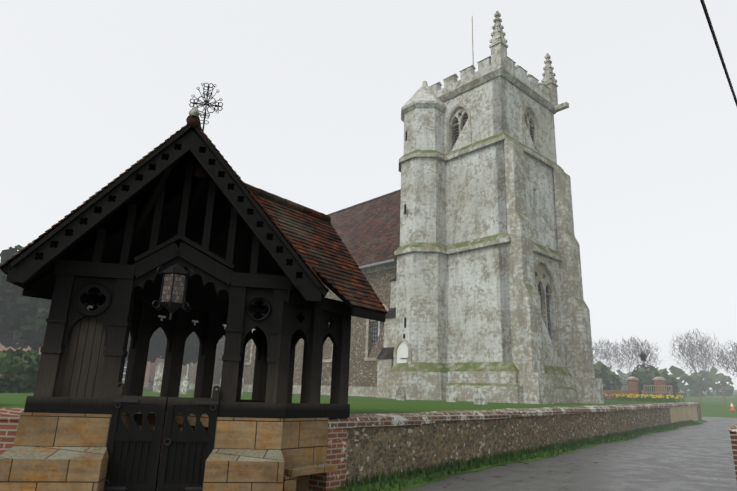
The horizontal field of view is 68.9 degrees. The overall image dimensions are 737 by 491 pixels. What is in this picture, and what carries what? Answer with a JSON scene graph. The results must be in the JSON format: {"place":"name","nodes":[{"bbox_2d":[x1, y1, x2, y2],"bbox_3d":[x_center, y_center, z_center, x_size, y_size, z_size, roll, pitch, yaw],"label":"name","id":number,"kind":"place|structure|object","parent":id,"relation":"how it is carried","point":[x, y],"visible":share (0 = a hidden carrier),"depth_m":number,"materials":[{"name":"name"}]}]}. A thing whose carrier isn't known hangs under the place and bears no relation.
{"place":"outdoors","nodes":[
{"label":"outdoors","id":0,"kind":"place"},
{"bbox_2d":[122,363,126,378],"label":"house panes","id":1,"kind":"object","parent":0,"point":[125,365],"visible":0.02,"depth_m":43.63,"materials":[{"name":"grey glass"}]},
{"bbox_2d":[0,412,284,490],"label":"lychgate plinths","id":2,"kind":"object","parent":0,"point":[57,452],"visible":0.58,"depth_m":6.77,"materials":[{"name":"beige stone"}]},
{"bbox_2d":[9,125,320,418],"bbox_3d":[-2.689,0.257,7.611,3.998,4.110,0.670,5,-16,-10],"label":"lychgate timber frame","id":3,"kind":"object","parent":2,"relation":"on","point":[115,284],"visible":0.96,"depth_m":7.53,"materials":[{"name":"black wood"}]},
{"bbox_2d":[61,316,105,397],"bbox_3d":[-3.827,1.467,7.280,0.550,1.130,0.030,5,-16,-10],"label":"wooden panel","id":4,"kind":"object","parent":3,"relation":"attached to","point":[83,369],"visible":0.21,"depth_m":7.25,"materials":[{"name":"wood"}]},
{"bbox_2d":[104,382,219,490],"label":"lychgate gates","id":5,"kind":"object","parent":3,"relation":"attached to","point":[134,452],"visible":1,"depth_m":6.98,"materials":[{"name":"black wood"}]},
{"bbox_2d":[103,399,217,489],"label":"gate hardware","id":6,"kind":"object","parent":5,"relation":"attached to","point":[213,403],"visible":0.85,"depth_m":6.99,"materials":[{"name":"black metal"}]},
{"bbox_2d":[1,128,326,307],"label":"bargeboard","id":7,"kind":"object","parent":3,"relation":"on","point":[113,223],"visible":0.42,"depth_m":8.53,"materials":[{"name":"black wood"}]},
{"bbox_2d":[0,124,328,299],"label":"roof verge tiles","id":8,"kind":"object","parent":7,"relation":"on","point":[28,246],"visible":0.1,"depth_m":7.60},
{"bbox_2d":[186,115,201,128],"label":"lychgate ridge","id":9,"kind":"object","parent":8,"relation":"on","point":[192,121],"visible":0.12,"depth_m":7.83,"materials":[{"name":"brown ceramic"}]},
{"bbox_2d":[189,108,199,116],"bbox_3d":[-2.553,-1.957,7.885,0.156,0.150,0.156,1,-16,2],"label":"finial","id":10,"kind":"object","parent":9,"relation":"on","point":[194,111],"visible":0.85,"depth_m":7.83,"materials":[{"name":"grey stone"}]},
{"bbox_2d":[189,83,222,129],"bbox_3d":[-2.518,-2.043,8.285,0.503,1.051,0.023,5,-16,-10],"label":"ornamental cross","id":11,"kind":"object","parent":9,"relation":"on","point":[206,103],"visible":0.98,"depth_m":8.33,"materials":[{"name":"black metal"}]},
{"bbox_2d":[152,241,194,319],"bbox_3d":[-2.751,0.007,7.840,0.537,2.150,0.550,1,-16,2],"label":"lantern","id":12,"kind":"object","parent":3,"relation":"hanging from","point":[170,306],"depth_m":7.56,"materials":[{"name":"black metal"}]},
{"bbox_2d":[21,181,385,328],"bbox_3d":[-2.226,-0.009,8.435,3.011,2.052,4.420,-11,-20,38],"label":"roof underside","id":13,"kind":"object","parent":3,"relation":"on","point":[42,286],"visible":0.06,"depth_m":8.23,"materials":[{"name":"black wood"}]},
{"bbox_2d":[228,189,387,312],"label":"lychgate tiles","id":14,"kind":"object","parent":13,"relation":"on","point":[317,243],"visible":0.85,"depth_m":8.99,"materials":[{"name":"brown tile"}]},
{"bbox_2d":[174,413,337,490],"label":"stone plinth","id":15,"kind":"structure","parent":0,"point":[304,446],"depth_m":7.64,"materials":[{"name":"beige stone"}]},
{"bbox_2d":[193,164,330,221],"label":"ridge tiles","id":16,"kind":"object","parent":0,"point":[199,172],"depth_m":9.24,"materials":[{"name":"ceramic"}]},
{"bbox_2d":[309,429,347,490],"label":"brick pier","id":17,"kind":"structure","parent":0,"point":[336,451],"depth_m":8.04,"materials":[{"name":"red brick"}]},
{"bbox_2d":[0,386,676,413],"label":"churchyard ground","id":18,"kind":"structure","parent":0,"point":[366,405],"depth_m":16.24,"materials":[{"name":"green plant"}]},
{"bbox_2d":[0,347,40,392],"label":"bush","id":19,"kind":"object","parent":18,"relation":"on","point":[18,371],"visible":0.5,"depth_m":19.27,"materials":[{"name":"green plant"}]},
{"bbox_2d":[0,242,92,365],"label":"yew tree","id":20,"kind":"object","parent":18,"relation":"on","point":[21,317],"depth_m":27.28,"materials":[{"name":"green plant"}]},
{"bbox_2d":[0,343,163,385],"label":"house walls","id":21,"kind":"structure","parent":18,"relation":"on","point":[150,369],"depth_m":44.05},
{"bbox_2d":[125,315,223,365],"bbox_3d":[-13.614,6.087,35.422,7.851,7.107,6.638,1,-16,2],"label":"yew tree","id":22,"kind":"object","parent":18,"relation":"on","point":[158,343],"depth_m":33.76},
{"bbox_2d":[54,167,351,417],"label":"lychgate sides","id":23,"kind":"object","parent":18,"relation":"on","point":[309,325],"visible":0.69,"depth_m":8.34,"materials":[{"name":"black wood"}]},
{"bbox_2d":[0,363,486,404],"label":"gravestones","id":24,"kind":"object","parent":18,"relation":"on","point":[480,395],"visible":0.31,"depth_m":20.60,"materials":[{"name":"stone"}]},
{"bbox_2d":[163,267,396,386],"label":"nave wall","id":25,"kind":"structure","parent":18,"relation":"on","point":[362,373],"depth_m":28.07,"materials":[{"name":"grey stone"}]},
{"bbox_2d":[359,259,394,268],"bbox_3d":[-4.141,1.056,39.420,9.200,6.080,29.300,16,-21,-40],"label":"gutter","id":26,"kind":"object","parent":25,"relation":"attached to","point":[377,264],"depth_m":27.21,"materials":[{"name":"grey metal"}]},
{"bbox_2d":[327,189,400,265],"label":"nave tiles","id":27,"kind":"object","parent":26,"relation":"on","point":[368,231],"visible":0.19,"depth_m":32.00,"materials":[{"name":"brown tile"}]},
{"bbox_2d":[245,275,550,348],"bbox_3d":[-3.879,4.971,32.599,29.833,4.050,2.224,-12,-20,40],"label":"window glass","id":28,"kind":"object","parent":25,"relation":"attached to","point":[375,332],"depth_m":23.94,"materials":[{"name":"grey glass"}]},
{"bbox_2d":[189,16,560,396],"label":"tower dressings","id":29,"kind":"structure","parent":18,"relation":"on","point":[543,281],"depth_m":25.59,"materials":[{"name":"grey stone"}]},
{"bbox_2d":[401,81,445,107],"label":"turret roof","id":30,"kind":"structure","parent":29,"relation":"on","point":[424,91],"depth_m":26.44,"materials":[{"name":"stone"}]},
{"bbox_2d":[377,281,395,397],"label":"buttress","id":31,"kind":"structure","parent":18,"relation":"on","point":[384,366],"depth_m":24.51,"materials":[{"name":"grey stone"}]},
{"bbox_2d":[376,275,396,358],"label":"nave buttress caps","id":32,"kind":"object","parent":31,"relation":"on","point":[386,353],"visible":0.26,"depth_m":24.75,"materials":[{"name":"grey stone"}]},
{"bbox_2d":[608,352,658,400],"bbox_3d":[14.782,8.870,36.607,9.080,3.245,0.420,-11,-20,38],"label":"metal archway","id":33,"kind":"object","parent":18,"relation":"on","point":[643,355],"visible":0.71,"depth_m":34.46,"materials":[{"name":"black metal"}]},
{"bbox_2d":[603,380,666,400],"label":"brick gate piers","id":34,"kind":"structure","parent":18,"relation":"on","point":[633,388],"depth_m":34.42,"materials":[{"name":"red brick"}]},
{"bbox_2d":[626,376,665,380],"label":"pillar caps","id":35,"kind":"object","parent":34,"relation":"on","point":[635,378],"visible":0.91,"depth_m":34.06,"materials":[{"name":"grey stone"}]},
{"bbox_2d":[642,385,672,400],"bbox_3d":[17.450,8.911,32.465,1.600,0.960,0.580,-11,-20,38],"label":"bench","id":36,"kind":"object","parent":18,"relation":"on","point":[644,392],"visible":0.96,"depth_m":32.65,"materials":[{"name":"grey wood"}]},
{"bbox_2d":[0,0,736,389],"label":"sky","id":37,"kind":"structure","parent":0,"point":[313,93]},
{"bbox_2d":[403,114,467,338],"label":"windows","id":38,"kind":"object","parent":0,"point":[405,204],"visible":0.25,"depth_m":25.78,"materials":[{"name":"black glass"}]},
{"bbox_2d":[395,57,565,367],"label":"church tower","id":39,"kind":"structure","parent":0,"point":[453,307],"depth_m":23.89,"materials":[{"name":"grey stone"}]},
{"bbox_2d":[397,342,407,362],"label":"tower door","id":40,"kind":"structure","parent":39,"relation":"in","point":[402,350],"depth_m":23.01,"materials":[{"name":"white wood"}]},
{"bbox_2d":[451,112,534,147],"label":"belfry louvres","id":41,"kind":"object","parent":39,"relation":"in","point":[467,118],"visible":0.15,"depth_m":25.70,"materials":[{"name":"grey wood"}]},
{"bbox_2d":[389,11,603,403],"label":"tower mouldings","id":42,"kind":"object","parent":39,"relation":"attached to","point":[525,375],"visible":0.6,"depth_m":22.49,"materials":[{"name":"grey stone"}]},
{"bbox_2d":[330,419,706,490],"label":"verge grass","id":43,"kind":"structure","parent":0,"point":[377,484],"depth_m":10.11,"materials":[{"name":"green plant"}]},
{"bbox_2d":[398,416,736,490],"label":"road","id":44,"kind":"structure","parent":0,"point":[699,457],"depth_m":11.32,"materials":[{"name":"grey asphalt"}]},
{"bbox_2d":[0,408,23,454],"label":"brick wall","id":45,"kind":"structure","parent":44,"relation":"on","point":[9,419],"depth_m":6.77,"materials":[{"name":"red brick"}]},
{"bbox_2d":[455,389,736,474],"bbox_3d":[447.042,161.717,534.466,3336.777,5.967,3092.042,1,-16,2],"label":"field ground","id":46,"kind":"structure","parent":0,"point":[711,406],"depth_m":42.26,"materials":[{"name":"green plant"}]},
{"bbox_2d":[344,405,701,484],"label":"flint wall","id":47,"kind":"structure","parent":46,"relation":"on","point":[371,451],"depth_m":11.16,"materials":[{"name":"grey stone"}]},
{"bbox_2d":[328,402,699,429],"bbox_3d":[9.489,6.116,20.301,0.440,0.731,32.480,-11,-20,38],"label":"wall coping","id":48,"kind":"object","parent":47,"relation":"on","point":[372,420],"depth_m":11.24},
{"bbox_2d":[594,361,733,399],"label":"hedge","id":49,"kind":"object","parent":46,"relation":"on","point":[694,380],"visible":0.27,"depth_m":65.19,"materials":[{"name":"green plant"}]},
{"bbox_2d":[592,328,736,392],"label":"bare trees","id":50,"kind":"object","parent":46,"relation":"on","point":[692,346],"visible":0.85,"depth_m":85.73,"materials":[{"name":"grey plant"}]},
{"bbox_2d":[728,424,736,479],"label":"brick pillar","id":51,"kind":"structure","parent":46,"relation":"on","point":[733,432],"depth_m":8.39,"materials":[{"name":"red brick"}]},
{"bbox_2d":[670,405,697,422],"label":"rendered wall","id":52,"kind":"structure","parent":0,"point":[682,413],"depth_m":28.36,"materials":[{"name":"beige paint"}]},
{"bbox_2d":[700,0,736,105],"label":"overhead cable","id":53,"kind":"object","parent":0,"point":[717,45],"visible":1,"depth_m":8.30,"materials":[{"name":"black plastic"}]}
]}

